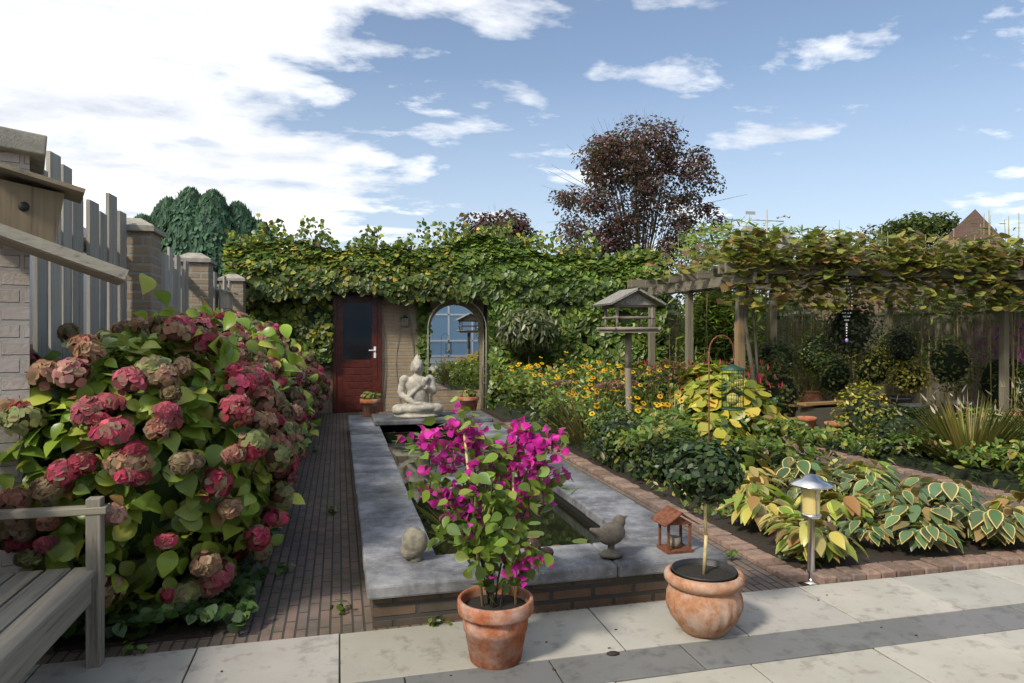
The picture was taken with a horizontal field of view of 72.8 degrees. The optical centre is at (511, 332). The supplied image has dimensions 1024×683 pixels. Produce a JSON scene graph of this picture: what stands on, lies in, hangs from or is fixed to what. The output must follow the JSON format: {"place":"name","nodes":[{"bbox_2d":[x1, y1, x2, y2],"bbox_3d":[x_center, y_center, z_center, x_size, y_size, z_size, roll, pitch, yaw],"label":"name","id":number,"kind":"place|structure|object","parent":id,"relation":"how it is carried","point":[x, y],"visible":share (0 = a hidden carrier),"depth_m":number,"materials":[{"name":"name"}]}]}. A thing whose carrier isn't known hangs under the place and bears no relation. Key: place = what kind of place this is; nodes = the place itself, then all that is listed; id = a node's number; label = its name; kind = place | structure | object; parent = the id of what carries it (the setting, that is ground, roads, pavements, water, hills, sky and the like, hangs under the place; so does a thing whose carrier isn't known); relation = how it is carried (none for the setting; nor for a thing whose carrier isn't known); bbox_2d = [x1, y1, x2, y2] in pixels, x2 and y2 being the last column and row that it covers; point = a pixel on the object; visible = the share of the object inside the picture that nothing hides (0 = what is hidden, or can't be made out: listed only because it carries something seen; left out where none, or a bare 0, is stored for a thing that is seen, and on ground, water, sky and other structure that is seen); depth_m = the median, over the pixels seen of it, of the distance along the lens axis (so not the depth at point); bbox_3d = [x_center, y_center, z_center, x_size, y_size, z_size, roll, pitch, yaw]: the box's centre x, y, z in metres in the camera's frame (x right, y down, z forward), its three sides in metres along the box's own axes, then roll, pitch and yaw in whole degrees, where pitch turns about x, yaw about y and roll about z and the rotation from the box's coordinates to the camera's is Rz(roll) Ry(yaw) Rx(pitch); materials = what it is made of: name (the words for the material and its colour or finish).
{"place":"outdoors","nodes":[
{"label":"outdoors","id":0,"kind":"place"},
{"bbox_2d":[453,204,548,259],"bbox_3d":[-0.538,-2.573,35.347,5.647,7.945,5.494,0,0,-14],"label":"tree","id":1,"kind":"object","parent":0,"point":[521,225],"depth_m":34.08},
{"bbox_2d":[0,0,1023,312],"label":"sky","id":2,"kind":"structure","parent":0,"point":[351,115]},
{"bbox_2d":[18,564,1023,682],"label":"terrace","id":3,"kind":"structure","parent":0,"point":[983,634],"depth_m":3.01,"materials":[{"name":"tile"}]},
{"bbox_2d":[0,496,110,682],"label":"garden bench","id":4,"kind":"object","parent":3,"relation":"on","point":[41,611],"visible":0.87,"depth_m":2.68,"materials":[{"name":"grey wood"}]},
{"bbox_2d":[25,609,963,682],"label":"patio joints","id":5,"kind":"object","parent":3,"relation":"on","point":[548,660],"depth_m":2.88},
{"bbox_2d":[457,583,532,669],"bbox_3d":[-0.069,1.240,2.923,0.320,0.260,0.320,0,0,-14],"label":"flower pot","id":6,"kind":"object","parent":3,"relation":"on","point":[495,639],"visible":0.92,"depth_m":2.81,"materials":[{"name":"ceramic"}]},
{"bbox_2d":[465,594,525,609],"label":"potting soil","id":7,"kind":"structure","parent":6,"relation":"in","point":[507,604],"depth_m":2.94,"materials":[{"name":"soil"}]},
{"bbox_2d":[395,396,577,606],"bbox_3d":[-0.085,0.704,2.928,0.803,0.874,0.392,0,0,-14],"label":"bougainvillea","id":8,"kind":"object","parent":7,"relation":"on","point":[497,545],"depth_m":2.89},
{"bbox_2d":[397,401,570,587],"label":"bougainvillea flowers","id":9,"kind":"object","parent":8,"relation":"attached to","point":[535,444],"visible":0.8,"depth_m":2.92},
{"bbox_2d":[463,433,516,606],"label":"plant stakes","id":10,"kind":"object","parent":7,"relation":"in","point":[477,554],"visible":0.35,"depth_m":2.91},
{"bbox_2d":[664,562,745,638],"bbox_3d":[0.883,1.231,3.193,0.364,0.278,0.364,0,0,-14],"label":"plant pot","id":11,"kind":"object","parent":3,"relation":"on","point":[703,610],"visible":0.85,"depth_m":3.06,"materials":[{"name":"ceramic"}]},
{"bbox_2d":[672,558,736,582],"bbox_3d":[0.883,1.147,3.193,0.292,0.127,0.292,0,0,-14],"label":"liner","id":12,"kind":"object","parent":11,"relation":"in","point":[710,562],"visible":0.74,"depth_m":3.27,"materials":[{"name":"plastic"}]},
{"bbox_2d":[675,565,733,579],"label":"potting soil","id":13,"kind":"structure","parent":11,"relation":"in","point":[712,572],"depth_m":3.21,"materials":[{"name":"soil"}]},
{"bbox_2d":[664,439,744,573],"bbox_3d":[0.882,0.800,3.198,0.373,0.621,0.357,0,0,-14],"label":"topiary tree","id":14,"kind":"object","parent":13,"relation":"on","point":[726,481],"depth_m":3.11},
{"bbox_2d":[35,409,1023,664],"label":"brick paths","id":15,"kind":"structure","parent":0,"point":[319,547],"depth_m":4.08,"materials":[{"name":"brick"}]},
{"bbox_2d":[227,460,300,580],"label":"ground ivy","id":16,"kind":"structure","parent":15,"relation":"on","point":[273,531],"depth_m":3.96,"materials":[{"name":"green plant"}]},
{"bbox_2d":[329,300,482,411],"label":"ivy stems","id":17,"kind":"object","parent":15,"relation":"on","point":[396,361],"visible":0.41,"depth_m":12.23,"materials":[{"name":"brown plant"}]},
{"bbox_2d":[426,299,486,409],"bbox_3d":[-0.986,0.397,12.302,1.052,2.006,0.272,0,0,-14],"label":"frame","id":18,"kind":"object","parent":15,"relation":"on","point":[427,342],"depth_m":12.30,"materials":[{"name":"weathered wood"}]},
{"bbox_2d":[370,573,667,628],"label":"brick pond wall","id":19,"kind":"structure","parent":15,"relation":"on","point":[403,611],"depth_m":3.45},
{"bbox_2d":[392,354,443,417],"bbox_3d":[-1.254,0.694,9.220,0.683,0.828,0.437,0,0,-14],"label":"buddha statue","id":20,"kind":"object","parent":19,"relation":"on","point":[417,385],"visible":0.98,"depth_m":9.15,"materials":[{"name":"stone"}]},
{"bbox_2d":[380,424,599,554],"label":"pond water","id":21,"kind":"structure","parent":19,"relation":"in","point":[562,523],"depth_m":5.04,"materials":[{"name":"green liquid"}]},
{"bbox_2d":[414,484,505,538],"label":"pond reeds","id":22,"kind":"object","parent":21,"relation":"in","point":[431,517],"visible":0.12,"depth_m":4.43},
{"bbox_2d":[392,432,586,545],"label":"water lily pads","id":23,"kind":"object","parent":21,"relation":"on","point":[534,534],"visible":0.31,"depth_m":4.43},
{"bbox_2d":[651,505,699,553],"bbox_3d":[0.876,1.057,3.738,0.205,0.221,0.170,0,0,-14],"label":"lantern","id":24,"kind":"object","parent":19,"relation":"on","point":[668,516],"depth_m":3.70,"materials":[{"name":"metal"}]},
{"bbox_2d":[348,411,726,599],"bbox_3d":[-0.593,1.173,6.737,1.869,0.130,6.840,0,0,-14],"label":"pond coping","id":25,"kind":"object","parent":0,"point":[388,516],"visible":0.73,"depth_m":4.02,"materials":[{"name":"stone"}]},
{"bbox_2d":[360,398,381,416],"bbox_3d":[-1.972,1.043,9.701,0.300,0.250,0.300,0,0,-14],"label":"pot","id":26,"kind":"object","parent":25,"relation":"on","point":[370,407],"visible":0.84,"depth_m":9.60,"materials":[{"name":"ceramic"}]},
{"bbox_2d":[400,527,427,561],"bbox_3d":[-0.503,1.083,3.573,0.142,0.169,0.133,0,0,-14],"label":"stone ornament","id":27,"kind":"object","parent":25,"relation":"on","point":[414,541],"visible":0.99,"depth_m":3.53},
{"bbox_2d":[458,396,478,410],"bbox_3d":[-0.625,1.043,10.047,0.300,0.250,0.300,0,0,-14],"label":"pot","id":28,"kind":"object","parent":25,"relation":"on","point":[471,403],"visible":0.62,"depth_m":9.94,"materials":[{"name":"ceramic"}]},
{"bbox_2d":[589,514,626,558],"bbox_3d":[0.501,1.059,3.608,0.210,0.222,0.119,0,0,-14],"label":"stone bird","id":29,"kind":"object","parent":25,"relation":"on","point":[611,534],"visible":1,"depth_m":3.58},
{"bbox_2d":[52,408,1023,651],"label":"bed soil","id":30,"kind":"structure","parent":0,"point":[752,534],"depth_m":4.40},
{"bbox_2d":[46,563,265,653],"bbox_3d":[-1.775,1.295,3.357,1.094,0.186,0.724,0,0,-14],"label":"ground ivy","id":31,"kind":"object","parent":30,"relation":"on","point":[210,610],"visible":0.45,"depth_m":3.17,"materials":[{"name":"green plant"}]},
{"bbox_2d":[0,273,330,619],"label":"hydrangea","id":32,"kind":"object","parent":30,"relation":"on","point":[128,466],"depth_m":3.20,"materials":[{"name":"plant"}]},
{"bbox_2d":[2,238,1023,596],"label":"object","id":33,"kind":"object","parent":30,"relation":"on","point":[164,490],"visible":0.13,"depth_m":8.69,"materials":[{"name":"plant"}]},
{"bbox_2d":[496,307,561,401],"bbox_3d":[0.276,0.476,11.885,1.140,1.848,1.035,0,0,-14],"label":"standard tree","id":34,"kind":"object","parent":30,"relation":"on","point":[548,328],"depth_m":11.61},
{"bbox_2d":[534,383,642,446],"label":"grass","id":35,"kind":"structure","parent":30,"relation":"on","point":[570,429],"depth_m":7.92,"materials":[{"name":"green plant"}]},
{"bbox_2d":[584,405,647,468],"bbox_3d":[1.107,1.069,7.165,0.707,0.638,0.894,0,0,-14],"label":"dark shrub","id":36,"kind":"object","parent":30,"relation":"on","point":[600,416],"visible":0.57,"depth_m":6.99,"materials":[{"name":"green plant"}]},
{"bbox_2d":[625,333,632,418],"bbox_3d":[1.331,0.700,7.918,0.089,1.401,0.085,0,0,-14],"label":"bird feeder post","id":37,"kind":"object","parent":30,"relation":"on","point":[628,372],"visible":0.5,"depth_m":7.89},
{"bbox_2d":[596,304,661,332],"bbox_3d":[1.328,-0.158,7.917,0.600,0.316,0.500,0,0,-14],"label":"bird feeder","id":38,"kind":"object","parent":37,"relation":"on","point":[618,329],"visible":0.99,"depth_m":7.74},
{"bbox_2d":[592,288,666,306],"bbox_3d":[1.328,-0.402,7.917,0.669,0.192,0.560,0,0,-14],"label":"bird feeder roof","id":39,"kind":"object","parent":38,"relation":"on","point":[635,296],"visible":0.92,"depth_m":7.73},
{"bbox_2d":[606,359,664,406],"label":"shrub","id":40,"kind":"object","parent":30,"relation":"on","point":[622,376],"visible":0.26,"depth_m":9.47,"materials":[{"name":"green plant"}]},
{"bbox_2d":[647,357,684,408],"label":"shrub","id":41,"kind":"object","parent":30,"relation":"on","point":[666,371],"visible":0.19,"depth_m":9.61,"materials":[{"name":"green plant"}]},
{"bbox_2d":[630,425,710,485],"bbox_3d":[1.508,1.117,6.366,0.834,0.535,0.771,0,0,-14],"label":"dark shrub","id":42,"kind":"object","parent":30,"relation":"on","point":[658,466],"visible":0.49,"depth_m":6.22,"materials":[{"name":"green plant"}]},
{"bbox_2d":[484,353,860,477],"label":"bed perennials","id":43,"kind":"object","parent":30,"relation":"on","point":[524,377],"visible":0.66,"depth_m":7.42,"materials":[{"name":"green plant"}]},
{"bbox_2d":[530,368,681,432],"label":"flower stems","id":44,"kind":"object","parent":43,"relation":"on","point":[589,389],"visible":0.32,"depth_m":9.12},
{"bbox_2d":[509,351,683,415],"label":"yellow flowers","id":45,"kind":"object","parent":44,"relation":"attached to","point":[597,392],"visible":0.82,"depth_m":8.97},
{"bbox_2d":[664,360,747,409],"bbox_3d":[2.415,0.872,8.513,1.087,1.076,1.052,0,0,-14],"label":"lime leaf shrub","id":46,"kind":"object","parent":30,"relation":"on","point":[700,370],"visible":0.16,"depth_m":8.43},
{"bbox_2d":[637,357,782,394],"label":"yellow flowers","id":47,"kind":"object","parent":30,"relation":"on","point":[688,361],"visible":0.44,"depth_m":8.73,"materials":[{"name":"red plant"}]},
{"bbox_2d":[674,413,746,463],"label":"lime leaf shrub","id":48,"kind":"object","parent":30,"relation":"on","point":[721,425],"visible":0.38,"depth_m":6.49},
{"bbox_2d":[708,335,734,504],"bbox_3d":[1.666,0.707,5.527,0.230,1.385,0.012,0,0,-14],"label":"shepherd hook","id":49,"kind":"object","parent":30,"relation":"on","point":[714,338],"visible":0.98,"depth_m":5.50,"materials":[{"name":"metal"}]},
{"bbox_2d":[720,363,744,410],"bbox_3d":[1.763,0.421,5.551,0.194,0.382,0.194,0,0,-14],"label":"hanging bird feeder","id":50,"kind":"object","parent":49,"relation":"attached to","point":[732,367],"visible":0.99,"depth_m":5.50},
{"bbox_2d":[674,374,787,455],"bbox_3d":[2.279,0.937,7.390,1.185,1.003,1.113,0,0,-14],"label":"lime leaf shrub","id":51,"kind":"object","parent":30,"relation":"on","point":[696,392],"visible":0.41,"depth_m":7.13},
{"bbox_2d":[503,422,1023,584],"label":"bed edging","id":52,"kind":"object","parent":30,"relation":"on","point":[774,565],"visible":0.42,"depth_m":4.17,"materials":[{"name":"brick"}]},
{"bbox_2d":[788,474,834,584],"bbox_3d":[1.688,1.097,3.920,0.240,0.605,0.240,0,0,-14],"label":"bollard lamp","id":53,"kind":"object","parent":52,"relation":"on","point":[811,481],"depth_m":3.89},
{"bbox_2d":[644,461,1022,567],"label":"hosta bed fillers","id":54,"kind":"object","parent":30,"relation":"on","point":[723,511],"visible":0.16,"depth_m":4.90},
{"bbox_2d":[673,451,1023,562],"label":"hosta plants","id":55,"kind":"object","parent":30,"relation":"on","point":[795,538],"visible":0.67,"depth_m":4.68,"materials":[{"name":"plant"}]},
{"bbox_2d":[717,454,1023,560],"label":"hosta leaf margins","id":56,"kind":"object","parent":55,"relation":"attached to","point":[852,465],"visible":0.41,"depth_m":4.75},
{"bbox_2d":[830,380,896,437],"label":"mound shrub","id":57,"kind":"object","parent":30,"relation":"on","point":[858,396],"visible":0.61,"depth_m":8.66,"materials":[{"name":"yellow plant"}]},
{"bbox_2d":[782,398,995,440],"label":"pergola gravel floor","id":58,"kind":"structure","parent":30,"relation":"on","point":[939,412],"depth_m":11.81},
{"bbox_2d":[759,358,808,417],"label":"shrub","id":59,"kind":"object","parent":58,"relation":"on","point":[786,368],"visible":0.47,"depth_m":9.82,"materials":[{"name":"green plant"}]},
{"bbox_2d":[788,400,848,428],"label":"planks and crate","id":60,"kind":"object","parent":58,"relation":"on","point":[821,411],"visible":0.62,"depth_m":9.62,"materials":[{"name":"brown wood"}]},
{"bbox_2d":[792,325,845,383],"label":"shrub","id":61,"kind":"object","parent":58,"relation":"on","point":[808,359],"visible":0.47,"depth_m":12.77,"materials":[{"name":"green plant"}]},
{"bbox_2d":[627,262,1023,420],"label":"pergola","id":62,"kind":"object","parent":58,"relation":"on","point":[698,280],"visible":0.58,"depth_m":10.37,"materials":[{"name":"brown wood"}]},
{"bbox_2d":[631,225,1023,397],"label":"pergola vine","id":63,"kind":"object","parent":62,"relation":"on","point":[983,256],"depth_m":9.33,"materials":[{"name":"plant"}]},
{"bbox_2d":[807,349,860,400],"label":"shrub","id":64,"kind":"object","parent":58,"relation":"on","point":[830,376],"visible":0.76,"depth_m":11.35,"materials":[{"name":"green plant"}]},
{"bbox_2d":[669,210,1020,416],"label":"bamboo canes","id":65,"kind":"object","parent":58,"relation":"on","point":[1012,341],"visible":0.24,"depth_m":12.14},
{"bbox_2d":[676,288,765,371],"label":"bamboo clump leaves","id":66,"kind":"object","parent":65,"relation":"attached to","point":[760,341],"visible":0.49,"depth_m":11.71,"materials":[{"name":"green plant"}]},
{"bbox_2d":[669,217,800,269],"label":"bamboo top leaves","id":67,"kind":"object","parent":65,"relation":"on","point":[714,233],"visible":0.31,"depth_m":12.37,"materials":[{"name":"green plant"}]},
{"bbox_2d":[741,225,869,259],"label":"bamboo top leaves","id":68,"kind":"object","parent":65,"relation":"attached to","point":[803,231],"visible":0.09,"depth_m":13.34,"materials":[{"name":"green plant"}]},
{"bbox_2d":[646,219,1023,372],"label":"bamboo leaves","id":69,"kind":"object","parent":65,"relation":"on","point":[766,324],"visible":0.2,"depth_m":12.10,"materials":[{"name":"green plant"}]},
{"bbox_2d":[866,245,988,326],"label":"bamboo leaves","id":70,"kind":"object","parent":65,"relation":"attached to","point":[937,312],"visible":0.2,"depth_m":12.27,"materials":[{"name":"green plant"}]},
{"bbox_2d":[847,340,899,393],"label":"shrub","id":71,"kind":"object","parent":58,"relation":"on","point":[877,370],"visible":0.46,"depth_m":11.81,"materials":[{"name":"green plant"}]},
{"bbox_2d":[787,395,973,421],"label":"dark planters","id":72,"kind":"object","parent":58,"relation":"on","point":[903,400],"visible":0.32,"depth_m":9.98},
{"bbox_2d":[881,326,920,397],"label":"tree","id":73,"kind":"object","parent":72,"relation":"on","point":[898,332],"depth_m":10.49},
{"bbox_2d":[885,360,932,394],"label":"shrub","id":74,"kind":"object","parent":72,"relation":"on","point":[904,379],"visible":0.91,"depth_m":10.36,"materials":[{"name":"green plant"}]},
{"bbox_2d":[797,399,1020,437],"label":"terracotta pots","id":75,"kind":"object","parent":58,"relation":"on","point":[810,421],"visible":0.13,"depth_m":9.30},
{"bbox_2d":[818,297,883,399],"bbox_3d":[4.843,0.297,9.935,0.857,1.607,0.861,0,0,-14],"label":"tree","id":76,"kind":"object","parent":75,"relation":"on","point":[866,313],"depth_m":9.76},
{"bbox_2d":[917,334,981,392],"bbox_3d":[7.125,0.502,11.342,0.900,0.977,0.898,0,0,-14],"label":"topiary ball","id":77,"kind":"object","parent":58,"relation":"on","point":[941,370],"visible":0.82,"depth_m":11.17,"materials":[{"name":"green plant"}]},
{"bbox_2d":[969,347,1023,414],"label":"shrub","id":78,"kind":"object","parent":58,"relation":"on","point":[976,364],"visible":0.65,"depth_m":11.05,"materials":[{"name":"green plant"}]},
{"bbox_2d":[965,320,1023,363],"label":"purple pergola flowers","id":79,"kind":"object","parent":78,"relation":"on","point":[1014,335],"visible":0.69,"depth_m":11.15,"materials":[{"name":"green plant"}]},
{"bbox_2d":[859,403,944,458],"bbox_3d":[4.262,1.078,7.524,0.922,0.625,0.898,0,0,-14],"label":"mound shrub","id":80,"kind":"object","parent":30,"relation":"on","point":[884,419],"visible":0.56,"depth_m":7.39,"materials":[{"name":"green plant"}]},
{"bbox_2d":[785,417,1023,491],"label":"ground cover plants","id":81,"kind":"object","parent":30,"relation":"on","point":[1011,452],"visible":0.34,"depth_m":6.60,"materials":[{"name":"green plant"}]},
{"bbox_2d":[889,390,1023,467],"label":"ornamental grass","id":82,"kind":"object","parent":30,"relation":"on","point":[954,434],"depth_m":6.74,"materials":[{"name":"green plant"}]},
{"bbox_2d":[882,381,1020,428],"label":"pennisetum plumes","id":83,"kind":"object","parent":82,"relation":"attached to","point":[933,410],"visible":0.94,"depth_m":6.87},
{"bbox_2d":[955,407,1023,439],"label":"mound shrub","id":84,"kind":"object","parent":30,"relation":"on","point":[963,412],"visible":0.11,"depth_m":7.57,"materials":[{"name":"green plant"}]},
{"bbox_2d":[483,440,600,527],"bbox_3d":[-0.595,1.320,6.741,1.170,0.160,6.140,0,0,-14],"label":"pond liner","id":85,"kind":"object","parent":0,"point":[578,512],"depth_m":4.92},
{"bbox_2d":[547,109,746,273],"bbox_3d":[7.248,-5.642,40.094,11.063,14.083,11.437,0,0,-14],"label":"copper beech","id":86,"kind":"object","parent":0,"point":[642,186],"depth_m":37.76,"materials":[{"name":"plant"}]},
{"bbox_2d":[481,398,994,585],"bbox_3d":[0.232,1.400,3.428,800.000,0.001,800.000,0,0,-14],"label":"ground","id":87,"kind":"structure","parent":0,"point":[802,584],"depth_m":3.89,"materials":[{"name":"soil"}]},
{"bbox_2d":[0,152,29,573],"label":"brick wall","id":88,"kind":"structure","parent":87,"relation":"on","point":[14,316],"depth_m":3.02,"materials":[{"name":"brick"}]},
{"bbox_2d":[0,162,128,284],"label":"bird box","id":89,"kind":"object","parent":88,"relation":"attached to","point":[33,230],"visible":1,"depth_m":2.89,"materials":[{"name":"brown wood"}]},
{"bbox_2d":[0,126,815,315],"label":"pillar caps","id":90,"kind":"object","parent":88,"relation":"on","point":[33,146],"visible":0.48,"depth_m":3.09,"materials":[{"name":"concrete"}]},
{"bbox_2d":[30,227,85,342],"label":"neighbour wall","id":91,"kind":"structure","parent":87,"relation":"on","point":[31,297],"depth_m":7.12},
{"bbox_2d":[150,195,182,251],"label":"conifer tree","id":92,"kind":"object","parent":87,"relation":"on","point":[160,213],"visible":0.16,"depth_m":15.70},
{"bbox_2d":[161,186,209,267],"bbox_3d":[-7.380,-1.020,15.914,1.887,4.696,1.824,0,0,-14],"label":"conifer tree","id":93,"kind":"object","parent":87,"relation":"on","point":[186,201],"visible":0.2,"depth_m":15.45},
{"bbox_2d":[127,231,245,319],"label":"brick pillars","id":94,"kind":"structure","parent":87,"relation":"on","point":[143,252],"depth_m":5.59,"materials":[{"name":"brick"}]},
{"bbox_2d":[30,151,230,437],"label":"fence boards","id":95,"kind":"object","parent":94,"relation":"attached to","point":[58,295],"visible":0.2,"depth_m":4.62,"materials":[{"name":"grey wood"}]},
{"bbox_2d":[217,288,237,308],"bbox_3d":[-3.900,-0.465,9.540,0.217,0.269,0.380,0,0,-14],"label":"bird box","id":96,"kind":"object","parent":95,"relation":"attached to","point":[226,300],"visible":1,"depth_m":9.40,"materials":[{"name":"grey wood"}]},
{"bbox_2d":[183,188,235,284],"bbox_3d":[-6.852,-1.036,15.907,1.874,4.572,1.902,0,0,-14],"label":"conifer tree","id":97,"kind":"object","parent":87,"relation":"on","point":[213,219],"visible":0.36,"depth_m":15.45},
{"bbox_2d":[217,200,255,282],"bbox_3d":[-6.440,-0.916,16.309,1.874,4.405,1.873,0,0,-14],"label":"conifer tree","id":98,"kind":"object","parent":87,"relation":"on","point":[243,218],"visible":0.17,"depth_m":16.03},
{"bbox_2d":[317,296,483,412],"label":"shed walls","id":99,"kind":"structure","parent":87,"relation":"on","point":[392,313],"depth_m":12.26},
{"bbox_2d":[333,295,381,412],"bbox_3d":[-2.683,0.350,12.050,0.827,2.100,0.053,0,0,-14],"label":"shed door","id":100,"kind":"structure","parent":99,"relation":"in","point":[354,381],"depth_m":12.03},
{"bbox_2d":[221,212,670,409],"bbox_3d":[-1.085,-0.367,12.974,7.860,3.557,2.161,0,0,-14],"label":"climbing ivy","id":101,"kind":"object","parent":99,"relation":"attached to","point":[543,280],"visible":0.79,"depth_m":12.16,"materials":[{"name":"plant"}]},
{"bbox_2d":[430,305,478,389],"bbox_3d":[-1.031,0.260,12.481,0.880,1.520,0.001,0,0,-14],"label":"arched mirror","id":102,"kind":"object","parent":99,"relation":"attached to","point":[454,349],"visible":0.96,"depth_m":12.48,"materials":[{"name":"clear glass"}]},
{"bbox_2d":[665,315,814,394],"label":"fence pillars","id":103,"kind":"structure","parent":87,"relation":"on","point":[798,329],"depth_m":14.05,"materials":[{"name":"brick"}]},
{"bbox_2d":[678,308,1023,415],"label":"fence","id":104,"kind":"object","parent":87,"relation":"on","point":[916,324],"visible":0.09,"depth_m":12.63,"materials":[{"name":"brown wood"}]},
{"bbox_2d":[856,211,961,259],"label":"tree","id":105,"kind":"object","parent":87,"relation":"on","point":[940,225],"depth_m":45.78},
{"bbox_2d":[743,210,789,263],"bbox_3d":[3.324,-1.180,9.043,0.677,0.840,0.173,0,0,-14],"label":"weather station","id":106,"kind":"object","parent":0,"point":[767,220],"visible":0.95,"depth_m":9.03,"materials":[{"name":"grey"}]},
{"bbox_2d":[752,335,802,377],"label":"shrub","id":107,"kind":"object","parent":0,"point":[792,357],"visible":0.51,"depth_m":12.18,"materials":[{"name":"green plant"}]},
{"bbox_2d":[873,321,927,368],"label":"shrub","id":108,"kind":"object","parent":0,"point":[906,325],"visible":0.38,"depth_m":12.61,"materials":[{"name":"green plant"}]},
{"bbox_2d":[796,209,1022,319],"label":"neighbour house","id":109,"kind":"structure","parent":0,"point":[961,228],"depth_m":36.20,"materials":[{"name":"red brick"}]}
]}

